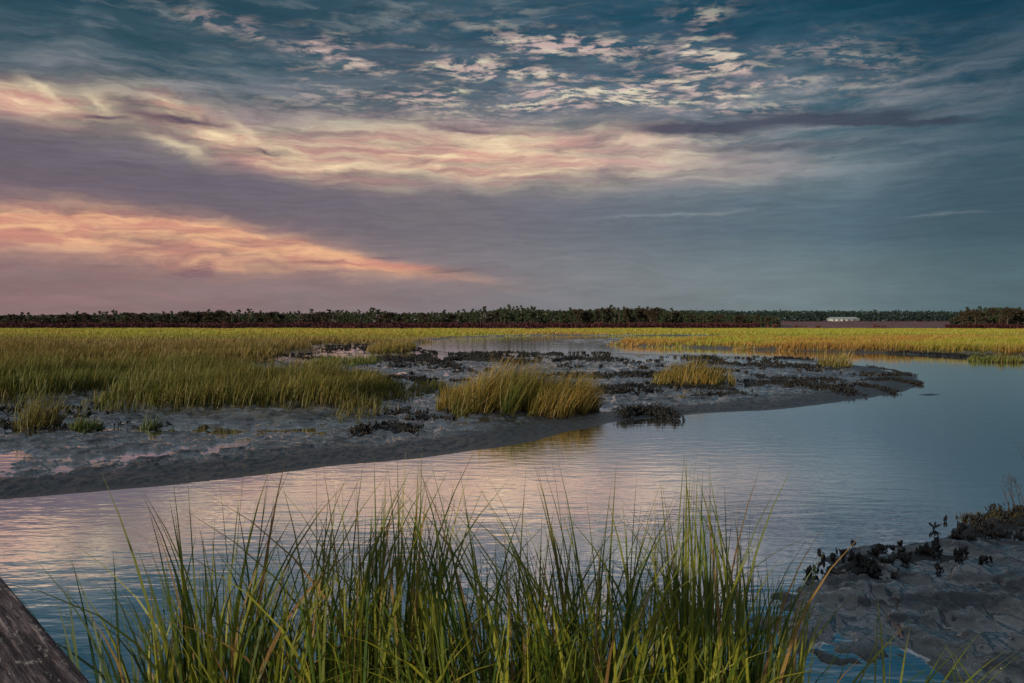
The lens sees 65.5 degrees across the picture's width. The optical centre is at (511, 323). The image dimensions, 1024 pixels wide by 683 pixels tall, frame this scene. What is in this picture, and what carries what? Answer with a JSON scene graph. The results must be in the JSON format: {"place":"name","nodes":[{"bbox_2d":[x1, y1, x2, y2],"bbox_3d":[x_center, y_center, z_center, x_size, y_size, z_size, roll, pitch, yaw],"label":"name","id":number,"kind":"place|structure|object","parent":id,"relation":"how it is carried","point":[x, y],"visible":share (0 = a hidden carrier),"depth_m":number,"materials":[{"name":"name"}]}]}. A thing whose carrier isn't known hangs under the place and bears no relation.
{"place":"outdoors","nodes":[
{"label":"outdoors","id":0,"kind":"place"},
{"bbox_2d":[0,335,1023,682],"bbox_3d":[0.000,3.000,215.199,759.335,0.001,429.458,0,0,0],"label":"water","id":1,"kind":"structure","parent":0,"point":[908,467],"depth_m":13.54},
{"bbox_2d":[0,577,89,682],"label":"boardwalk railing","id":2,"kind":"object","parent":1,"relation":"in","point":[31,650],"visible":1,"depth_m":1.95,"materials":[{"name":"brown wood"}]},
{"bbox_2d":[0,343,992,419],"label":"oyster shells","id":3,"kind":"object","parent":1,"relation":"in","point":[619,390],"visible":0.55,"depth_m":51.84},
{"bbox_2d":[612,403,684,422],"bbox_3d":[4.359,2.879,25.560,2.251,0.512,2.894,0,0,0],"label":"oyster bed","id":4,"kind":"object","parent":1,"relation":"in","point":[631,411],"visible":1,"depth_m":25.69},
{"bbox_2d":[967,352,1023,362],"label":"grass clump","id":5,"kind":"object","parent":1,"relation":"on","point":[998,358],"visible":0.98,"depth_m":62.99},
{"bbox_2d":[0,321,1023,682],"bbox_3d":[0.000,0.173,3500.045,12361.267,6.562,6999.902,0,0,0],"label":"ground","id":6,"kind":"structure","parent":0,"point":[952,605],"depth_m":18.49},
{"bbox_2d":[7,387,74,430],"bbox_3d":[-13.416,2.336,22.916,1.716,1.369,1.718,0,0,35],"label":"grass clump","id":7,"kind":"object","parent":6,"relation":"on","point":[47,417],"visible":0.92,"depth_m":22.74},
{"bbox_2d":[0,418,104,431],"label":"oyster bed","id":8,"kind":"object","parent":6,"relation":"on","point":[8,424],"visible":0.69,"depth_m":22.64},
{"bbox_2d":[67,314,78,322],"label":"broadleaf tree","id":9,"kind":"object","parent":6,"relation":"on","point":[75,317],"visible":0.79,"depth_m":454.87,"materials":[{"name":"green plant"}]},
{"bbox_2d":[68,413,105,431],"bbox_3d":[-12.040,2.736,22.593,0.980,0.567,1.143,0,0,16],"label":"grass clump","id":10,"kind":"object","parent":6,"relation":"on","point":[82,425],"visible":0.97,"depth_m":22.39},
{"bbox_2d":[82,314,93,323],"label":"broadleaf tree","id":11,"kind":"object","parent":6,"relation":"on","point":[87,317],"visible":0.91,"depth_m":457.92,"materials":[{"name":"green plant"}]},
{"bbox_2d":[9,552,204,682],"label":"tall grass tuft","id":12,"kind":"object","parent":6,"relation":"on","point":[70,657],"visible":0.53,"depth_m":4.44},
{"bbox_2d":[122,312,134,322],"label":"broadleaf tree","id":13,"kind":"object","parent":6,"relation":"on","point":[128,314],"visible":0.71,"depth_m":515.54,"materials":[{"name":"green plant"}]},
{"bbox_2d":[36,537,229,682],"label":"tall grass tuft","id":14,"kind":"object","parent":6,"relation":"on","point":[108,679],"visible":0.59,"depth_m":4.34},
{"bbox_2d":[135,314,145,323],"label":"broadleaf tree","id":15,"kind":"object","parent":6,"relation":"on","point":[141,316],"visible":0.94,"depth_m":473.85,"materials":[{"name":"green plant"}]},
{"bbox_2d":[113,419,171,429],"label":"oyster bed","id":16,"kind":"object","parent":6,"relation":"on","point":[135,426],"visible":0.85,"depth_m":23.07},
{"bbox_2d":[140,415,164,429],"bbox_3d":[-10.327,2.741,22.953,0.814,0.558,0.773,0,0,44],"label":"grass clump","id":17,"kind":"object","parent":6,"relation":"on","point":[145,426],"visible":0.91,"depth_m":22.74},
{"bbox_2d":[177,310,192,323],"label":"broadleaf tree","id":18,"kind":"object","parent":6,"relation":"on","point":[184,313],"visible":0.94,"depth_m":480.89,"materials":[{"name":"green plant"}]},
{"bbox_2d":[184,312,199,323],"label":"broadleaf tree","id":19,"kind":"object","parent":6,"relation":"on","point":[192,314],"visible":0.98,"depth_m":480.70,"materials":[{"name":"green plant"}]},
{"bbox_2d":[194,311,204,323],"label":"broadleaf tree","id":20,"kind":"object","parent":6,"relation":"on","point":[199,315],"visible":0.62,"depth_m":488.80,"materials":[{"name":"green plant"}]},
{"bbox_2d":[7,447,394,682],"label":"tall grass tuft","id":21,"kind":"object","parent":6,"relation":"on","point":[188,634],"visible":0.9,"depth_m":4.34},
{"bbox_2d":[200,311,211,322],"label":"broadleaf tree","id":22,"kind":"object","parent":6,"relation":"on","point":[205,317],"visible":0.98,"depth_m":464.29,"materials":[{"name":"green plant"}]},
{"bbox_2d":[212,310,222,322],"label":"broadleaf tree","id":23,"kind":"object","parent":6,"relation":"on","point":[218,319],"visible":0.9,"depth_m":469.66,"materials":[{"name":"green plant"}]},
{"bbox_2d":[221,312,230,322],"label":"broadleaf tree","id":24,"kind":"object","parent":6,"relation":"on","point":[225,319],"visible":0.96,"depth_m":459.25,"materials":[{"name":"green plant"}]},
{"bbox_2d":[265,311,277,323],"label":"broadleaf tree","id":25,"kind":"object","parent":6,"relation":"on","point":[272,315],"visible":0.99,"depth_m":468.00,"materials":[{"name":"green plant"}]},
{"bbox_2d":[82,499,519,682],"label":"tall grass tuft","id":26,"kind":"object","parent":6,"relation":"on","point":[279,663],"visible":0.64,"depth_m":4.29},
{"bbox_2d":[0,321,639,328],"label":"marsh scrub","id":27,"kind":"object","parent":6,"relation":"on","point":[302,324],"visible":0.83,"depth_m":436.06,"materials":[{"name":"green plant"}]},
{"bbox_2d":[315,311,328,322],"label":"broadleaf tree","id":28,"kind":"object","parent":6,"relation":"on","point":[319,313],"visible":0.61,"depth_m":465.82,"materials":[{"name":"green plant"}]},
{"bbox_2d":[320,314,331,322],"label":"broadleaf tree","id":29,"kind":"object","parent":6,"relation":"on","point":[324,317],"visible":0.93,"depth_m":461.25,"materials":[{"name":"green plant"}]},
{"bbox_2d":[138,468,521,682],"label":"tall grass tuft","id":30,"kind":"object","parent":6,"relation":"on","point":[365,664],"visible":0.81,"depth_m":4.18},
{"bbox_2d":[62,468,597,682],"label":"tall grass tuft","id":31,"kind":"object","parent":6,"relation":"on","point":[327,645],"visible":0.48,"depth_m":4.47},
{"bbox_2d":[303,350,382,366],"bbox_3d":[-12.521,2.443,59.198,5.924,1.154,9.643,0,0,0],"label":"grass clump","id":32,"kind":"object","parent":6,"relation":"on","point":[362,360],"visible":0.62,"depth_m":57.98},
{"bbox_2d":[332,387,391,422],"bbox_3d":[-4.746,2.472,25.497,1.949,1.096,3.577,0,0,0],"label":"grass clump","id":33,"kind":"object","parent":6,"relation":"on","point":[360,409],"visible":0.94,"depth_m":25.38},
{"bbox_2d":[376,314,384,322],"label":"broadleaf tree","id":34,"kind":"object","parent":6,"relation":"on","point":[381,318],"visible":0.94,"depth_m":462.15,"materials":[{"name":"green plant"}]},
{"bbox_2d":[219,497,542,682],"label":"tall grass tuft","id":35,"kind":"object","parent":6,"relation":"on","point":[410,675],"visible":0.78,"depth_m":4.23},
{"bbox_2d":[348,419,423,436],"bbox_3d":[-3.409,2.886,21.830,1.974,0.498,1.484,0,0,0],"label":"oyster bed","id":36,"kind":"object","parent":6,"relation":"on","point":[367,428],"visible":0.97,"depth_m":21.77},
{"bbox_2d":[382,312,395,322],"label":"broadleaf tree","id":37,"kind":"object","parent":6,"relation":"on","point":[387,316],"visible":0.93,"depth_m":461.50,"materials":[{"name":"green plant"}]},
{"bbox_2d":[0,308,780,327],"bbox_3d":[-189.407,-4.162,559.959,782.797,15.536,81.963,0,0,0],"label":"distant wood","id":38,"kind":"object","parent":6,"relation":"on","point":[776,319],"visible":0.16,"depth_m":535.78,"materials":[{"name":"green plant"}]},
{"bbox_2d":[366,335,417,353],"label":"grass clump","id":39,"kind":"object","parent":6,"relation":"on","point":[398,346],"visible":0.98,"depth_m":85.08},
{"bbox_2d":[185,459,605,682],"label":"tall grass tuft","id":40,"kind":"object","parent":6,"relation":"on","point":[416,607],"visible":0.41,"depth_m":4.45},
{"bbox_2d":[369,405,437,422],"bbox_3d":[-3.368,2.917,25.494,2.241,0.435,3.774,0,0,0],"label":"oyster bed","id":41,"kind":"object","parent":6,"relation":"on","point":[410,413],"visible":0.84,"depth_m":25.30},
{"bbox_2d":[371,352,444,364],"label":"oyster bed","id":42,"kind":"object","parent":6,"relation":"on","point":[419,358],"visible":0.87,"depth_m":63.25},
{"bbox_2d":[377,374,446,386],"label":"oyster bed","id":43,"kind":"object","parent":6,"relation":"on","point":[418,376],"visible":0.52,"depth_m":41.91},
{"bbox_2d":[418,313,431,323],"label":"broadleaf tree","id":44,"kind":"object","parent":6,"relation":"on","point":[424,320],"visible":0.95,"depth_m":456.11,"materials":[{"name":"green plant"}]},
{"bbox_2d":[201,464,694,682],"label":"tall grass tuft","id":45,"kind":"object","parent":6,"relation":"on","point":[466,650],"visible":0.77,"depth_m":4.30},
{"bbox_2d":[445,351,491,354],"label":"oyster bed","id":46,"kind":"object","parent":6,"relation":"on","point":[463,352],"visible":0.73,"depth_m":77.77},
{"bbox_2d":[57,543,909,682],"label":"bank grass","id":47,"kind":"structure","parent":6,"relation":"on","point":[525,668],"depth_m":4.26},
{"bbox_2d":[426,354,543,363],"bbox_3d":[-1.226,2.803,64.022,9.311,0.663,10.842,0,0,12],"label":"oyster bed","id":48,"kind":"object","parent":6,"relation":"on","point":[478,359],"visible":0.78,"depth_m":63.51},
{"bbox_2d":[483,313,495,322],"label":"broadleaf tree","id":49,"kind":"object","parent":6,"relation":"on","point":[488,319],"visible":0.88,"depth_m":474.09,"materials":[{"name":"green plant"}]},
{"bbox_2d":[501,307,509,322],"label":"pine tree","id":50,"kind":"object","parent":6,"relation":"on","point":[504,316],"visible":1,"depth_m":472.05,"materials":[{"name":"green plant"}]},
{"bbox_2d":[506,304,515,321],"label":"pine tree","id":51,"kind":"object","parent":6,"relation":"on","point":[511,317],"visible":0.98,"depth_m":477.74,"materials":[{"name":"green plant"}]},
{"bbox_2d":[0,327,1023,413],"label":"marsh grass","id":52,"kind":"structure","parent":6,"relation":"on","point":[204,366],"depth_m":58.90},
{"bbox_2d":[515,305,526,321],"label":"pine tree","id":53,"kind":"object","parent":6,"relation":"on","point":[522,315],"visible":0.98,"depth_m":457.50,"materials":[{"name":"green plant"}]},
{"bbox_2d":[435,353,613,418],"bbox_3d":[0.610,1.895,27.407,6.342,2.250,5.702,0,0,20],"label":"grass clump","id":54,"kind":"object","parent":6,"relation":"on","point":[515,392],"visible":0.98,"depth_m":26.12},
{"bbox_2d":[531,306,539,321],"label":"pine tree","id":55,"kind":"object","parent":6,"relation":"on","point":[535,317],"visible":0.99,"depth_m":487.11,"materials":[{"name":"green plant"}]},
{"bbox_2d":[515,350,557,355],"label":"oyster bed","id":56,"kind":"object","parent":6,"relation":"on","point":[537,353],"visible":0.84,"depth_m":76.42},
{"bbox_2d":[542,309,550,323],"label":"pine tree","id":57,"kind":"object","parent":6,"relation":"on","point":[546,317],"visible":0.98,"depth_m":473.54,"materials":[{"name":"green plant"}]},
{"bbox_2d":[564,307,573,326],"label":"pine tree","id":58,"kind":"object","parent":6,"relation":"on","point":[569,313],"visible":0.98,"depth_m":491.04,"materials":[{"name":"green plant"}]},
{"bbox_2d":[463,506,678,682],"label":"tall grass tuft","id":59,"kind":"object","parent":6,"relation":"on","point":[547,620],"visible":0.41,"depth_m":4.66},
{"bbox_2d":[571,309,585,322],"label":"broadleaf tree","id":60,"kind":"object","parent":6,"relation":"on","point":[578,312],"visible":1,"depth_m":482.28,"materials":[{"name":"green plant"}]},
{"bbox_2d":[547,354,615,361],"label":"oyster bed","id":61,"kind":"object","parent":6,"relation":"on","point":[574,357],"visible":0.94,"depth_m":65.08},
{"bbox_2d":[583,311,591,323],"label":"broadleaf tree","id":62,"kind":"object","parent":6,"relation":"on","point":[587,317],"visible":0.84,"depth_m":488.58,"materials":[{"name":"green plant"}]},
{"bbox_2d":[599,307,607,321],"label":"pine tree","id":63,"kind":"object","parent":6,"relation":"on","point":[602,313],"visible":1,"depth_m":461.82,"materials":[{"name":"green plant"}]},
{"bbox_2d":[598,307,613,322],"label":"broadleaf tree","id":64,"kind":"object","parent":6,"relation":"on","point":[607,311],"visible":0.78,"depth_m":467.28,"materials":[{"name":"green plant"}]},
{"bbox_2d":[612,307,618,323],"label":"pine tree","id":65,"kind":"object","parent":6,"relation":"on","point":[615,319],"visible":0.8,"depth_m":481.72,"materials":[{"name":"green plant"}]},
{"bbox_2d":[339,458,899,682],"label":"tall grass tuft","id":66,"kind":"object","parent":6,"relation":"on","point":[528,598],"visible":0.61,"depth_m":4.55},
{"bbox_2d":[615,307,624,322],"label":"pine tree","id":67,"kind":"object","parent":6,"relation":"on","point":[621,319],"visible":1,"depth_m":455.12,"materials":[{"name":"green plant"}]},
{"bbox_2d":[583,369,663,375],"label":"oyster bed","id":68,"kind":"object","parent":6,"relation":"on","point":[627,371],"visible":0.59,"depth_m":45.57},
{"bbox_2d":[622,307,633,323],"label":"broadleaf tree","id":69,"kind":"object","parent":6,"relation":"on","point":[627,311],"visible":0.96,"depth_m":465.06,"materials":[{"name":"green plant"}]},
{"bbox_2d":[635,308,649,322],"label":"broadleaf tree","id":70,"kind":"object","parent":6,"relation":"on","point":[640,311],"visible":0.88,"depth_m":474.66,"materials":[{"name":"green plant"}]},
{"bbox_2d":[643,309,657,322],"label":"broadleaf tree","id":71,"kind":"object","parent":6,"relation":"on","point":[650,314],"visible":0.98,"depth_m":465.62,"materials":[{"name":"green plant"}]},
{"bbox_2d":[503,507,832,682],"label":"tall grass tuft","id":72,"kind":"object","parent":6,"relation":"on","point":[657,642],"visible":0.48,"depth_m":4.43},
{"bbox_2d":[596,382,743,393],"bbox_3d":[6.773,2.865,35.973,6.625,0.541,5.511,0,0,0],"label":"oyster bed","id":73,"kind":"object","parent":6,"relation":"on","point":[654,386],"visible":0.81,"depth_m":36.23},
{"bbox_2d":[666,308,675,322],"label":"pine tree","id":74,"kind":"object","parent":6,"relation":"on","point":[670,319],"visible":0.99,"depth_m":488.99,"materials":[{"name":"green plant"}]},
{"bbox_2d":[672,310,680,322],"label":"broadleaf tree","id":75,"kind":"object","parent":6,"relation":"on","point":[676,313],"visible":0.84,"depth_m":505.56,"materials":[{"name":"green plant"}]},
{"bbox_2d":[558,452,817,682],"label":"tall grass tuft","id":76,"kind":"object","parent":6,"relation":"on","point":[690,612],"visible":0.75,"depth_m":4.35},
{"bbox_2d":[651,350,735,386],"bbox_3d":[8.969,2.087,38.756,4.191,1.867,5.062,0,0,0],"label":"grass clump","id":77,"kind":"object","parent":6,"relation":"on","point":[687,376],"visible":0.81,"depth_m":37.96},
{"bbox_2d":[640,322,760,328],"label":"marsh scrub","id":78,"kind":"object","parent":6,"relation":"on","point":[704,325],"visible":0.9,"depth_m":445.23,"materials":[{"name":"brown plant"}]},
{"bbox_2d":[469,479,935,682],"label":"tall grass tuft","id":79,"kind":"object","parent":6,"relation":"on","point":[619,675],"visible":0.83,"depth_m":4.18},
{"bbox_2d":[682,354,730,360],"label":"oyster bed","id":80,"kind":"object","parent":6,"relation":"on","point":[712,357],"visible":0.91,"depth_m":66.60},
{"bbox_2d":[571,474,861,682],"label":"tall grass tuft","id":81,"kind":"object","parent":6,"relation":"on","point":[731,633],"visible":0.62,"depth_m":4.38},
{"bbox_2d":[713,314,723,322],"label":"broadleaf tree","id":82,"kind":"object","parent":6,"relation":"on","point":[717,317],"visible":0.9,"depth_m":474.21,"materials":[{"name":"green plant"}]},
{"bbox_2d":[685,389,757,396],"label":"oyster bed","id":83,"kind":"object","parent":6,"relation":"on","point":[711,393],"visible":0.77,"depth_m":32.80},
{"bbox_2d":[682,360,850,369],"bbox_3d":[17.013,2.851,54.786,5.383,0.567,11.539,0,0,-41],"label":"oyster bed","id":84,"kind":"object","parent":6,"relation":"on","point":[762,365],"visible":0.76,"depth_m":55.21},
{"bbox_2d":[563,309,1009,320],"bbox_3d":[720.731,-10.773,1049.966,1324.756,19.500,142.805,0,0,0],"label":"wood","id":85,"kind":"object","parent":6,"relation":"on","point":[820,315],"visible":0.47,"depth_m":1003.18,"materials":[{"name":"green plant"}]},
{"bbox_2d":[702,552,877,682],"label":"tall grass tuft","id":86,"kind":"object","parent":6,"relation":"on","point":[800,678],"visible":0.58,"depth_m":4.54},
{"bbox_2d":[774,355,816,359],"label":"oyster bed","id":87,"kind":"object","parent":6,"relation":"on","point":[792,357],"visible":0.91,"depth_m":67.48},
{"bbox_2d":[746,373,846,381],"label":"oyster bed","id":88,"kind":"object","parent":6,"relation":"on","point":[759,376],"visible":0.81,"depth_m":42.86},
{"bbox_2d":[734,378,866,398],"bbox_3d":[13.476,2.878,36.604,3.715,0.515,9.443,0,0,-16],"label":"oyster bed","id":89,"kind":"object","parent":6,"relation":"on","point":[836,388],"visible":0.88,"depth_m":37.65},
{"bbox_2d":[817,344,854,366],"bbox_3d":[22.612,2.035,55.369,2.181,1.970,3.831,0,0,0],"label":"grass clump","id":90,"kind":"object","parent":6,"relation":"on","point":[835,361],"visible":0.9,"depth_m":54.82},
{"bbox_2d":[826,317,859,320],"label":"building","id":91,"kind":"structure","parent":6,"relation":"on","point":[842,319],"depth_m":894.63,"materials":[{"name":"paint"}]},
{"bbox_2d":[781,320,949,321],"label":"field scrub","id":92,"kind":"object","parent":6,"relation":"on","point":[867,321],"visible":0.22,"depth_m":812.41,"materials":[{"name":"brown plant"}]},
{"bbox_2d":[851,381,901,393],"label":"oyster bed","id":93,"kind":"object","parent":6,"relation":"on","point":[883,388],"visible":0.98,"depth_m":36.35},
{"bbox_2d":[838,616,939,682],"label":"tall grass tuft","id":94,"kind":"object","parent":6,"relation":"on","point":[862,671],"visible":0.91,"depth_m":5.24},
{"bbox_2d":[856,376,924,384],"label":"oyster bed","id":95,"kind":"object","parent":6,"relation":"on","point":[899,379],"visible":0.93,"depth_m":41.03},
{"bbox_2d":[866,364,917,375],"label":"oyster bed","id":96,"kind":"object","parent":6,"relation":"on","point":[901,372],"visible":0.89,"depth_m":47.73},
{"bbox_2d":[803,536,992,578],"bbox_3d":[4.709,2.932,9.888,2.658,0.406,1.413,0,0,-15],"label":"oyster bed","id":97,"kind":"object","parent":6,"relation":"on","point":[868,564],"visible":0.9,"depth_m":9.83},
{"bbox_2d":[848,632,1014,682],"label":"tall grass tuft","id":98,"kind":"object","parent":6,"relation":"on","point":[946,665],"visible":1,"depth_m":5.04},
{"bbox_2d":[874,594,1020,682],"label":"tall grass tuft","id":99,"kind":"object","parent":6,"relation":"on","point":[927,680],"visible":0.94,"depth_m":5.36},
{"bbox_2d":[953,310,971,324],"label":"broadleaf tree","id":100,"kind":"object","parent":6,"relation":"on","point":[962,319],"visible":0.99,"depth_m":403.10,"materials":[{"name":"green plant"}]},
{"bbox_2d":[925,351,1006,357],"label":"oyster bed","id":101,"kind":"object","parent":6,"relation":"on","point":[954,354],"visible":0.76,"depth_m":73.39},
{"bbox_2d":[966,309,984,323],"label":"broadleaf tree","id":102,"kind":"object","parent":6,"relation":"on","point":[973,312],"visible":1,"depth_m":400.06,"materials":[{"name":"green plant"}]},
{"bbox_2d":[929,501,1023,540],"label":"oyster bed","id":103,"kind":"object","parent":6,"relation":"on","point":[989,527],"visible":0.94,"depth_m":11.45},
{"bbox_2d":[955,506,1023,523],"bbox_3d":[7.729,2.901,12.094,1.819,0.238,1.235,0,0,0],"label":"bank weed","id":104,"kind":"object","parent":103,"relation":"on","point":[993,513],"visible":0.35,"depth_m":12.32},
{"bbox_2d":[998,473,1023,509],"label":"dry plant","id":105,"kind":"object","parent":103,"relation":"on","point":[1012,491],"visible":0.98,"depth_m":12.32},
{"bbox_2d":[945,323,1023,328],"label":"marsh scrub","id":106,"kind":"object","parent":6,"relation":"on","point":[996,325],"visible":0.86,"depth_m":387.22,"materials":[{"name":"brown plant"}]},
{"bbox_2d":[978,307,991,323],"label":"pine tree","id":107,"kind":"object","parent":6,"relation":"on","point":[988,316],"visible":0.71,"depth_m":405.73,"materials":[{"name":"green plant"}]},
{"bbox_2d":[949,307,1023,327],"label":"grove wood","id":108,"kind":"object","parent":6,"relation":"on","point":[959,322],"visible":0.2,"depth_m":436.17,"materials":[{"name":"green plant"}]},
{"bbox_2d":[984,306,1002,323],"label":"broadleaf tree","id":109,"kind":"object","parent":6,"relation":"on","point":[992,310],"visible":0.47,"depth_m":427.34,"materials":[{"name":"green plant"}]},
{"bbox_2d":[992,307,1002,322],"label":"pine tree","id":110,"kind":"object","parent":6,"relation":"on","point":[996,317],"visible":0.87,"depth_m":411.24,"materials":[{"name":"green plant"}]},
{"bbox_2d":[997,306,1017,323],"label":"broadleaf tree","id":111,"kind":"object","parent":6,"relation":"on","point":[1006,311],"visible":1,"depth_m":402.57,"materials":[{"name":"green plant"}]},
{"bbox_2d":[1008,308,1021,324],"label":"broadleaf tree","id":112,"kind":"object","parent":6,"relation":"on","point":[1014,319],"visible":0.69,"depth_m":418.12,"materials":[{"name":"green plant"}]},
{"bbox_2d":[0,0,1023,320],"label":"sky","id":113,"kind":"structure","parent":0,"point":[157,156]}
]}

